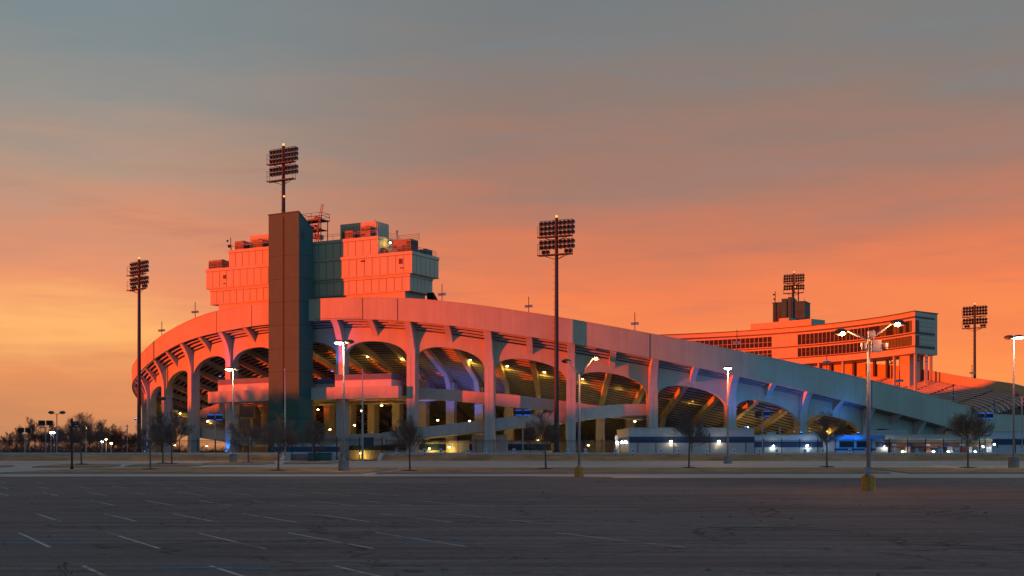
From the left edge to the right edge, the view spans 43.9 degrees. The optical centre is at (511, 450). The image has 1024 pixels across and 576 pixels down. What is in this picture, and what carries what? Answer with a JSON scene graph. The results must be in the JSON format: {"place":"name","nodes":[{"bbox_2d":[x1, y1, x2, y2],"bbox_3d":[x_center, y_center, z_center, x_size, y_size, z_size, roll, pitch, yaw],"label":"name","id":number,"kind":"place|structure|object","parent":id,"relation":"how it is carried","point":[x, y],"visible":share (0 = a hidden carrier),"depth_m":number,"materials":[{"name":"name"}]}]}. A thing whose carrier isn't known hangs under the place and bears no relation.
{"place":"outdoors","nodes":[
{"label":"outdoors","id":0,"kind":"place"},
{"bbox_2d":[56,562,75,575],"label":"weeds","id":1,"kind":"object","parent":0,"point":[64,563],"visible":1,"depth_m":26.06,"materials":[{"name":"plant"}]},
{"bbox_2d":[0,454,282,460],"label":"berm","id":2,"kind":"structure","parent":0,"point":[131,457],"depth_m":188.94,"materials":[{"name":"beige plant"}]},
{"bbox_2d":[148,412,177,462],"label":"bare tree","id":3,"kind":"object","parent":2,"relation":"on","point":[159,420],"visible":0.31,"depth_m":169.60,"materials":[{"name":"brown plant"}]},
{"bbox_2d":[0,451,376,460],"bbox_3d":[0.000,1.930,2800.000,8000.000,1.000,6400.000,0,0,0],"label":"ground","id":4,"kind":"structure","parent":0,"point":[349,460],"depth_m":221.13,"materials":[{"name":"brown plant"}]},
{"bbox_2d":[0,441,187,451],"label":"undergrowth","id":5,"kind":"object","parent":4,"relation":"on","point":[38,448],"visible":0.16,"depth_m":312.55,"materials":[{"name":"brown plant"}]},
{"bbox_2d":[116,445,224,451],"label":"undergrowth","id":6,"kind":"object","parent":4,"relation":"on","point":[221,449],"visible":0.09,"depth_m":327.98,"materials":[{"name":"brown plant"}]},
{"bbox_2d":[284,369,286,460],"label":"flagpole","id":7,"kind":"object","parent":4,"relation":"on","point":[285,405],"visible":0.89,"depth_m":188.93,"materials":[{"name":"metal"}]},
{"bbox_2d":[280,453,291,460],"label":"retaining wall","id":8,"kind":"structure","parent":4,"relation":"on","point":[288,456],"depth_m":190.25,"materials":[{"name":"grey concrete"}]},
{"bbox_2d":[274,443,341,460],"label":"service building","id":9,"kind":"structure","parent":4,"relation":"on","point":[301,450],"depth_m":211.98,"materials":[{"name":"blue paint"}]},
{"bbox_2d":[309,453,331,460],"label":"storage tank","id":10,"kind":"object","parent":4,"relation":"on","point":[325,456],"visible":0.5,"depth_m":200.00,"materials":[{"name":"metal"}]},
{"bbox_2d":[361,369,364,460],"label":"flagpole","id":11,"kind":"object","parent":4,"relation":"on","point":[362,453],"visible":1,"depth_m":188.90,"materials":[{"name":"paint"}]},
{"bbox_2d":[377,453,385,460],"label":"retaining wall","id":12,"kind":"structure","parent":4,"relation":"on","point":[380,456],"depth_m":188.48,"materials":[{"name":"grey concrete"}]},
{"bbox_2d":[962,303,987,377],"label":"floodlight tower","id":13,"kind":"structure","parent":4,"relation":"on","point":[973,310],"depth_m":333.73,"materials":[{"name":"metal"}]},
{"bbox_2d":[291,454,307,460],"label":"plaza","id":14,"kind":"structure","parent":0,"point":[301,457],"depth_m":202.09,"materials":[{"name":"concrete"}]},
{"bbox_2d":[0,432,10,450],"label":"background tree","id":15,"kind":"object","parent":14,"relation":"on","point":[4,442],"visible":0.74,"depth_m":299.78,"materials":[{"name":"brown plant"}]},
{"bbox_2d":[7,427,23,451],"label":"background tree","id":16,"kind":"object","parent":14,"relation":"on","point":[11,437],"visible":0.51,"depth_m":304.44,"materials":[{"name":"brown plant"}]},
{"bbox_2d":[18,428,31,451],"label":"flood pole","id":17,"kind":"object","parent":14,"relation":"on","point":[20,430],"visible":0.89,"depth_m":231.78,"materials":[{"name":"metal"}]},
{"bbox_2d":[15,416,40,451],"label":"background tree","id":18,"kind":"object","parent":14,"relation":"on","point":[34,428],"visible":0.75,"depth_m":289.67,"materials":[{"name":"brown plant"}]},
{"bbox_2d":[31,422,50,451],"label":"background tree","id":19,"kind":"object","parent":14,"relation":"on","point":[41,436],"visible":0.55,"depth_m":295.96,"materials":[{"name":"brown plant"}]},
{"bbox_2d":[38,420,52,451],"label":"flood pole","id":20,"kind":"object","parent":14,"relation":"on","point":[42,422],"visible":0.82,"depth_m":215.78,"materials":[{"name":"metal"}]},
{"bbox_2d":[46,422,66,451],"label":"background tree","id":21,"kind":"object","parent":14,"relation":"on","point":[48,432],"visible":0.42,"depth_m":299.68,"materials":[{"name":"brown plant"}]},
{"bbox_2d":[48,411,65,451],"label":"twin lamp","id":22,"kind":"object","parent":14,"relation":"on","point":[60,412],"visible":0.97,"depth_m":214.90,"materials":[{"name":"metal"}]},
{"bbox_2d":[62,424,83,449],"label":"background tree","id":23,"kind":"object","parent":14,"relation":"on","point":[69,439],"visible":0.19,"depth_m":304.22,"materials":[{"name":"brown plant"}]},
{"bbox_2d":[86,419,109,451],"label":"background tree","id":24,"kind":"object","parent":14,"relation":"on","point":[97,434],"visible":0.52,"depth_m":291.39,"materials":[{"name":"brown plant"}]},
{"bbox_2d":[94,419,116,448],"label":"background tree","id":25,"kind":"object","parent":14,"relation":"on","point":[103,429],"visible":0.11,"depth_m":311.94,"materials":[{"name":"brown plant"}]},
{"bbox_2d":[104,424,122,451],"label":"background tree","id":26,"kind":"object","parent":14,"relation":"on","point":[114,436],"visible":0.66,"depth_m":299.65,"materials":[{"name":"brown plant"}]},
{"bbox_2d":[116,429,135,451],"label":"background tree","id":27,"kind":"object","parent":14,"relation":"on","point":[132,437],"visible":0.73,"depth_m":299.94,"materials":[{"name":"brown plant"}]},
{"bbox_2d":[126,257,148,451],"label":"floodlight tower","id":28,"kind":"structure","parent":14,"relation":"on","point":[139,264],"depth_m":257.71,"materials":[{"name":"metal"}]},
{"bbox_2d":[0,438,287,452],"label":"iron fence","id":29,"kind":"object","parent":14,"relation":"on","point":[107,440],"visible":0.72,"depth_m":193.99,"materials":[{"name":"black metal"}]},
{"bbox_2d":[160,397,177,451],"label":"twin lamp","id":30,"kind":"object","parent":14,"relation":"on","point":[164,398],"visible":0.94,"depth_m":205.91,"materials":[{"name":"metal"}]},
{"bbox_2d":[207,415,222,451],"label":"flood pole","id":31,"kind":"object","parent":14,"relation":"on","point":[211,417],"visible":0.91,"depth_m":197.78,"materials":[{"name":"metal"}]},
{"bbox_2d":[268,211,312,451],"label":"elevator tower","id":32,"kind":"structure","parent":14,"relation":"on","point":[290,349],"depth_m":224.20,"materials":[{"name":"paint"}]},
{"bbox_2d":[266,143,297,212],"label":"floodlight tower","id":33,"kind":"structure","parent":32,"relation":"on","point":[283,160],"depth_m":225.70,"materials":[{"name":"metal"}]},
{"bbox_2d":[291,437,382,459],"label":"service gate","id":34,"kind":"structure","parent":14,"relation":"on","point":[368,442],"depth_m":193.99,"materials":[{"name":"black metal"}]},
{"bbox_2d":[515,410,529,451],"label":"flood pole","id":35,"kind":"object","parent":14,"relation":"on","point":[519,412],"visible":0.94,"depth_m":197.78,"materials":[{"name":"metal"}]},
{"bbox_2d":[537,215,574,451],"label":"floodlight tower","id":36,"kind":"structure","parent":14,"relation":"on","point":[556,241],"depth_m":210.81,"materials":[{"name":"metal"}]},
{"bbox_2d":[132,297,1023,459],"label":"stadium","id":37,"kind":"object","parent":14,"relation":"on","point":[441,370],"visible":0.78,"depth_m":226.08,"materials":[{"name":"paint"}]},
{"bbox_2d":[205,220,438,332],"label":"press box","id":38,"kind":"object","parent":37,"relation":"on","point":[359,266],"visible":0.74,"depth_m":224.87,"materials":[{"name":"metal"}]},
{"bbox_2d":[209,259,228,268],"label":"rooftop unit","id":39,"kind":"object","parent":38,"relation":"on","point":[221,261],"visible":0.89,"depth_m":239.72,"materials":[{"name":"metal"}]},
{"bbox_2d":[235,241,249,249],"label":"rooftop unit","id":40,"kind":"object","parent":38,"relation":"on","point":[244,246],"visible":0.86,"depth_m":236.81,"materials":[{"name":"metal"}]},
{"bbox_2d":[252,239,268,247],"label":"rooftop unit","id":41,"kind":"object","parent":38,"relation":"on","point":[261,244],"visible":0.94,"depth_m":234.60,"materials":[{"name":"metal"}]},
{"bbox_2d":[304,204,329,241],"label":"camera platform","id":42,"kind":"structure","parent":38,"relation":"on","point":[319,220],"depth_m":232.34,"materials":[{"name":"metal"}]},
{"bbox_2d":[341,230,357,238],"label":"rooftop unit","id":43,"kind":"object","parent":38,"relation":"on","point":[347,234],"visible":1,"depth_m":224.56,"materials":[{"name":"metal"}]},
{"bbox_2d":[360,226,374,236],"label":"rooftop unit","id":44,"kind":"object","parent":38,"relation":"on","point":[366,232],"visible":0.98,"depth_m":222.56,"materials":[{"name":"metal"}]},
{"bbox_2d":[392,239,417,251],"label":"rooftop unit","id":45,"kind":"object","parent":38,"relation":"on","point":[401,243],"visible":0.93,"depth_m":219.91,"materials":[{"name":"metal"}]},
{"bbox_2d":[418,249,432,255],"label":"rooftop unit","id":46,"kind":"object","parent":38,"relation":"on","point":[428,250],"visible":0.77,"depth_m":223.04,"materials":[{"name":"metal"}]},
{"bbox_2d":[525,297,532,311],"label":"rim light","id":47,"kind":"object","parent":37,"relation":"on","point":[527,306],"visible":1,"depth_m":212.81,"materials":[{"name":"metal"}]},
{"bbox_2d":[631,312,638,329],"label":"rim light","id":48,"kind":"object","parent":37,"relation":"on","point":[634,323],"visible":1,"depth_m":212.38,"materials":[{"name":"metal"}]},
{"bbox_2d":[773,290,810,321],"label":"roof tower","id":49,"kind":"structure","parent":37,"relation":"on","point":[791,307],"depth_m":385.81,"materials":[{"name":"concrete"}]},
{"bbox_2d":[783,272,804,295],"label":"floodlight tower","id":50,"kind":"structure","parent":49,"relation":"on","point":[794,278],"depth_m":385.77,"materials":[{"name":"metal"}]},
{"bbox_2d":[661,310,937,390],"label":"suite building","id":51,"kind":"structure","parent":37,"relation":"on","point":[912,342],"depth_m":364.19,"materials":[{"name":"concrete"}]},
{"bbox_2d":[823,350,830,368],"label":"rim light","id":52,"kind":"object","parent":37,"relation":"on","point":[826,361],"visible":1,"depth_m":221.10,"materials":[{"name":"metal"}]},
{"bbox_2d":[896,370,903,386],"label":"rim light","id":53,"kind":"object","parent":37,"relation":"on","point":[900,380],"visible":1,"depth_m":229.10,"materials":[{"name":"metal"}]},
{"bbox_2d":[950,384,956,401],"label":"rim light","id":54,"kind":"object","parent":37,"relation":"on","point":[953,394],"visible":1,"depth_m":239.75,"materials":[{"name":"metal"}]},
{"bbox_2d":[616,428,754,451],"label":"concession building","id":55,"kind":"structure","parent":14,"relation":"on","point":[662,434],"depth_m":203.50,"materials":[{"name":"blue paint"}]},
{"bbox_2d":[386,438,1023,451],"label":"iron fence","id":56,"kind":"object","parent":14,"relation":"on","point":[853,440],"visible":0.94,"depth_m":193.99,"materials":[{"name":"black metal"}]},
{"bbox_2d":[755,411,769,451],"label":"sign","id":57,"kind":"object","parent":14,"relation":"on","point":[758,414],"visible":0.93,"depth_m":199.78,"materials":[{"name":"metal"}]},
{"bbox_2d":[823,435,884,451],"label":"ticket kiosk","id":58,"kind":"object","parent":14,"relation":"on","point":[860,446],"visible":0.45,"depth_m":198.97,"materials":[{"name":"blue paint"}]},
{"bbox_2d":[839,441,852,447],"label":"window","id":59,"kind":"structure","parent":58,"relation":"in","point":[842,444],"depth_m":198.97,"materials":[{"name":"black glass"}]},
{"bbox_2d":[857,441,866,447],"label":"window","id":60,"kind":"structure","parent":58,"relation":"in","point":[860,444],"depth_m":198.97,"materials":[{"name":"black glass"}]},
{"bbox_2d":[754,426,991,451],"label":"concourse building","id":61,"kind":"structure","parent":14,"relation":"on","point":[895,434],"depth_m":206.50,"materials":[{"name":"blue paint"}]},
{"bbox_2d":[884,439,995,451],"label":"entrance pavilion","id":62,"kind":"structure","parent":14,"relation":"on","point":[951,444],"depth_m":202.10,"materials":[{"name":"metal"}]},
{"bbox_2d":[977,413,992,451],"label":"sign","id":63,"kind":"object","parent":14,"relation":"on","point":[989,416],"visible":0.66,"depth_m":198.78,"materials":[{"name":"metal"}]},
{"bbox_2d":[958,431,1023,451],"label":"gate building","id":64,"kind":"structure","parent":14,"relation":"on","point":[1003,435],"depth_m":214.00,"materials":[{"name":"blue paint"}]},
{"bbox_2d":[1015,393,1023,448],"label":"twin lamp","id":65,"kind":"object","parent":14,"relation":"on","point":[1016,394],"visible":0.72,"depth_m":204.94,"materials":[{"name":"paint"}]},
{"bbox_2d":[0,478,1023,575],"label":"parking lot","id":66,"kind":"structure","parent":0,"point":[84,535],"depth_m":40.32,"materials":[{"name":"grey asphalt"}]},
{"bbox_2d":[60,504,414,568],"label":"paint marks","id":67,"kind":"object","parent":66,"relation":"on","point":[201,567],"visible":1,"depth_m":26.07,"materials":[{"name":"white paint"}]},
{"bbox_2d":[0,482,678,575],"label":"parking lines","id":68,"kind":"object","parent":66,"relation":"on","point":[91,569],"visible":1,"depth_m":35.53,"materials":[{"name":"grey paint"}]},
{"bbox_2d":[11,479,1001,574],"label":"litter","id":69,"kind":"object","parent":66,"relation":"on","point":[523,510],"visible":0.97,"depth_m":43.30,"materials":[{"name":"white paper"}]},
{"bbox_2d":[306,488,1023,552],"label":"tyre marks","id":70,"kind":"object","parent":66,"relation":"on","point":[773,509],"visible":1,"depth_m":35.46,"materials":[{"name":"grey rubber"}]},
{"bbox_2d":[427,483,1022,575],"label":"faded lines","id":71,"kind":"object","parent":66,"relation":"on","point":[742,569],"visible":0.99,"depth_m":25.65,"materials":[{"name":"grey paint"}]},
{"bbox_2d":[833,319,905,490],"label":"arm lamp","id":72,"kind":"object","parent":66,"relation":"on","point":[868,480],"visible":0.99,"depth_m":75.92,"materials":[{"name":"grey metal"}]},
{"bbox_2d":[0,461,1023,473],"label":"road","id":73,"kind":"structure","parent":0,"point":[23,466],"depth_m":167.64,"materials":[{"name":"grey asphalt"}]},
{"bbox_2d":[70,418,79,468],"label":"lot sign","id":74,"kind":"object","parent":73,"relation":"on","point":[75,423],"visible":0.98,"depth_m":144.07,"materials":[{"name":"black metal"}]},
{"bbox_2d":[32,464,120,467],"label":"kerb","id":75,"kind":"structure","parent":73,"relation":"on","point":[76,467],"depth_m":153.82,"materials":[{"name":"concrete"}]},
{"bbox_2d":[36,464,117,466],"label":"grass strip","id":76,"kind":"object","parent":75,"relation":"on","point":[83,465],"depth_m":159.11,"materials":[{"name":"brown plant"}]},
{"bbox_2d":[57,412,110,464],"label":"bare tree","id":77,"kind":"object","parent":75,"relation":"on","point":[88,428],"visible":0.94,"depth_m":163.88,"materials":[{"name":"brown plant"}]},
{"bbox_2d":[125,463,203,466],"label":"kerb","id":78,"kind":"structure","parent":73,"relation":"on","point":[168,466],"depth_m":158.38,"materials":[{"name":"concrete"}]},
{"bbox_2d":[129,464,201,465],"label":"grass strip","id":79,"kind":"object","parent":78,"relation":"on","point":[164,464],"depth_m":163.43,"materials":[{"name":"brown plant"}]},
{"bbox_2d":[157,409,195,463],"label":"bare tree","id":80,"kind":"object","parent":78,"relation":"on","point":[167,432],"visible":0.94,"depth_m":167.54,"materials":[{"name":"brown plant"}]},
{"bbox_2d":[0,468,397,473],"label":"kerb","id":81,"kind":"structure","parent":73,"relation":"on","point":[21,472],"depth_m":131.00,"materials":[{"name":"concrete"}]},
{"bbox_2d":[24,468,390,471],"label":"grass strip","id":82,"kind":"object","parent":81,"relation":"on","point":[219,470],"depth_m":138.75,"materials":[{"name":"plant"}]},
{"bbox_2d":[134,415,164,468],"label":"bare tree","id":83,"kind":"object","parent":82,"relation":"on","point":[153,438],"visible":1,"depth_m":143.94,"materials":[{"name":"brown plant"}]},
{"bbox_2d":[258,412,298,470],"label":"bare tree","id":84,"kind":"object","parent":82,"relation":"on","point":[284,435],"visible":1,"depth_m":138.62,"materials":[{"name":"brown plant"}]},
{"bbox_2d":[333,339,354,470],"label":"lot lamp","id":85,"kind":"object","parent":82,"relation":"on","point":[343,464],"visible":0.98,"depth_m":138.06,"materials":[{"name":"metal"}]},
{"bbox_2d":[225,367,240,460],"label":"lot lamp","id":86,"kind":"object","parent":73,"relation":"on","point":[232,456],"visible":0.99,"depth_m":178.41,"materials":[{"name":"metal"}]},
{"bbox_2d":[200,461,274,464],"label":"kerb","id":87,"kind":"structure","parent":73,"relation":"on","point":[242,464],"depth_m":167.49,"materials":[{"name":"concrete"}]},
{"bbox_2d":[204,462,272,463],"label":"grass strip","id":88,"kind":"object","parent":87,"relation":"on","point":[237,462],"depth_m":172.81,"materials":[{"name":"plant"}]},
{"bbox_2d":[226,413,267,461],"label":"bare tree","id":89,"kind":"object","parent":88,"relation":"on","point":[258,432],"visible":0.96,"depth_m":173.89,"materials":[{"name":"brown plant"}]},
{"bbox_2d":[283,461,337,463],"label":"kerb","id":90,"kind":"structure","parent":73,"relation":"on","point":[310,463],"depth_m":169.76,"materials":[{"name":"concrete"}]},
{"bbox_2d":[286,461,334,462],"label":"grass strip","id":91,"kind":"object","parent":90,"relation":"on","point":[311,462],"depth_m":172.81,"materials":[{"name":"plant"}]},
{"bbox_2d":[293,418,328,460],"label":"bare tree","id":92,"kind":"object","parent":73,"relation":"on","point":[315,433],"visible":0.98,"depth_m":181.33,"materials":[{"name":"brown plant"}]},
{"bbox_2d":[376,468,890,473],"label":"kerb","id":93,"kind":"structure","parent":73,"relation":"on","point":[383,472],"depth_m":131.00,"materials":[{"name":"concrete"}]},
{"bbox_2d":[384,468,882,471],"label":"grass strip","id":94,"kind":"object","parent":93,"relation":"on","point":[643,470],"depth_m":138.75,"materials":[{"name":"green plant"}]},
{"bbox_2d":[389,414,429,470],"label":"bare tree","id":95,"kind":"object","parent":94,"relation":"on","point":[410,433],"visible":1,"depth_m":137.66,"materials":[{"name":"brown plant"}]},
{"bbox_2d":[523,409,561,468],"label":"bare tree","id":96,"kind":"object","parent":94,"relation":"on","point":[552,432],"visible":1,"depth_m":145.41,"materials":[{"name":"brown plant"}]},
{"bbox_2d":[724,366,731,463],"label":"lot lamp","id":97,"kind":"object","parent":73,"relation":"on","point":[727,458],"visible":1,"depth_m":171.53,"materials":[{"name":"metal"}]},
{"bbox_2d":[805,411,846,467],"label":"bare tree","id":98,"kind":"object","parent":73,"relation":"on","point":[822,430],"visible":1,"depth_m":153.68,"materials":[{"name":"brown plant"}]},
{"bbox_2d":[871,468,1023,473],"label":"kerb","id":99,"kind":"structure","parent":73,"relation":"on","point":[951,472],"depth_m":131.00,"materials":[{"name":"concrete"}]},
{"bbox_2d":[879,468,1023,471],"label":"grass strip","id":100,"kind":"object","parent":99,"relation":"on","point":[960,469],"depth_m":142.60,"materials":[{"name":"green plant"}]},
{"bbox_2d":[943,406,994,467],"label":"bare tree","id":101,"kind":"object","parent":73,"relation":"on","point":[967,424],"visible":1,"depth_m":151.16,"materials":[{"name":"brown plant"}]},
{"bbox_2d":[1004,335,1023,467],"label":"lot lamp","id":102,"kind":"object","parent":73,"relation":"on","point":[1013,461],"visible":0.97,"depth_m":151.39,"materials":[{"name":"metal"}]},
{"bbox_2d":[0,474,1023,477],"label":"pavement","id":103,"kind":"structure","parent":0,"point":[701,475],"depth_m":123.10,"materials":[{"name":"concrete"}]},
{"bbox_2d":[0,476,612,477],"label":"asphalt patch","id":104,"kind":"object","parent":103,"relation":"on","point":[325,477],"visible":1,"depth_m":113.70,"materials":[{"name":"grey asphalt"}]},
{"bbox_2d":[562,355,601,476],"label":"arm lamp","id":105,"kind":"object","parent":103,"relation":"on","point":[579,470],"visible":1,"depth_m":116.26,"materials":[{"name":"grey metal"}]},
{"bbox_2d":[0,0,1023,450],"label":"sky","id":106,"kind":"structure","parent":0,"point":[702,155],"materials":[{"name":"orange"}]},
{"bbox_2d":[666,413,709,467],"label":"bare tree","id":107,"kind":"object","parent":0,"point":[686,426],"visible":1,"depth_m":150.10,"materials":[{"name":"brown plant"}]},
{"bbox_2d":[381,454,1023,460],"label":"berm","id":108,"kind":"structure","parent":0,"point":[694,457],"depth_m":188.92,"materials":[{"name":"beige plant"}]},
{"bbox_2d":[0,452,1023,453],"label":"kerb","id":109,"kind":"structure","parent":108,"relation":"on","point":[522,453],"depth_m":193.20,"materials":[{"name":"grey concrete"}]}
]}

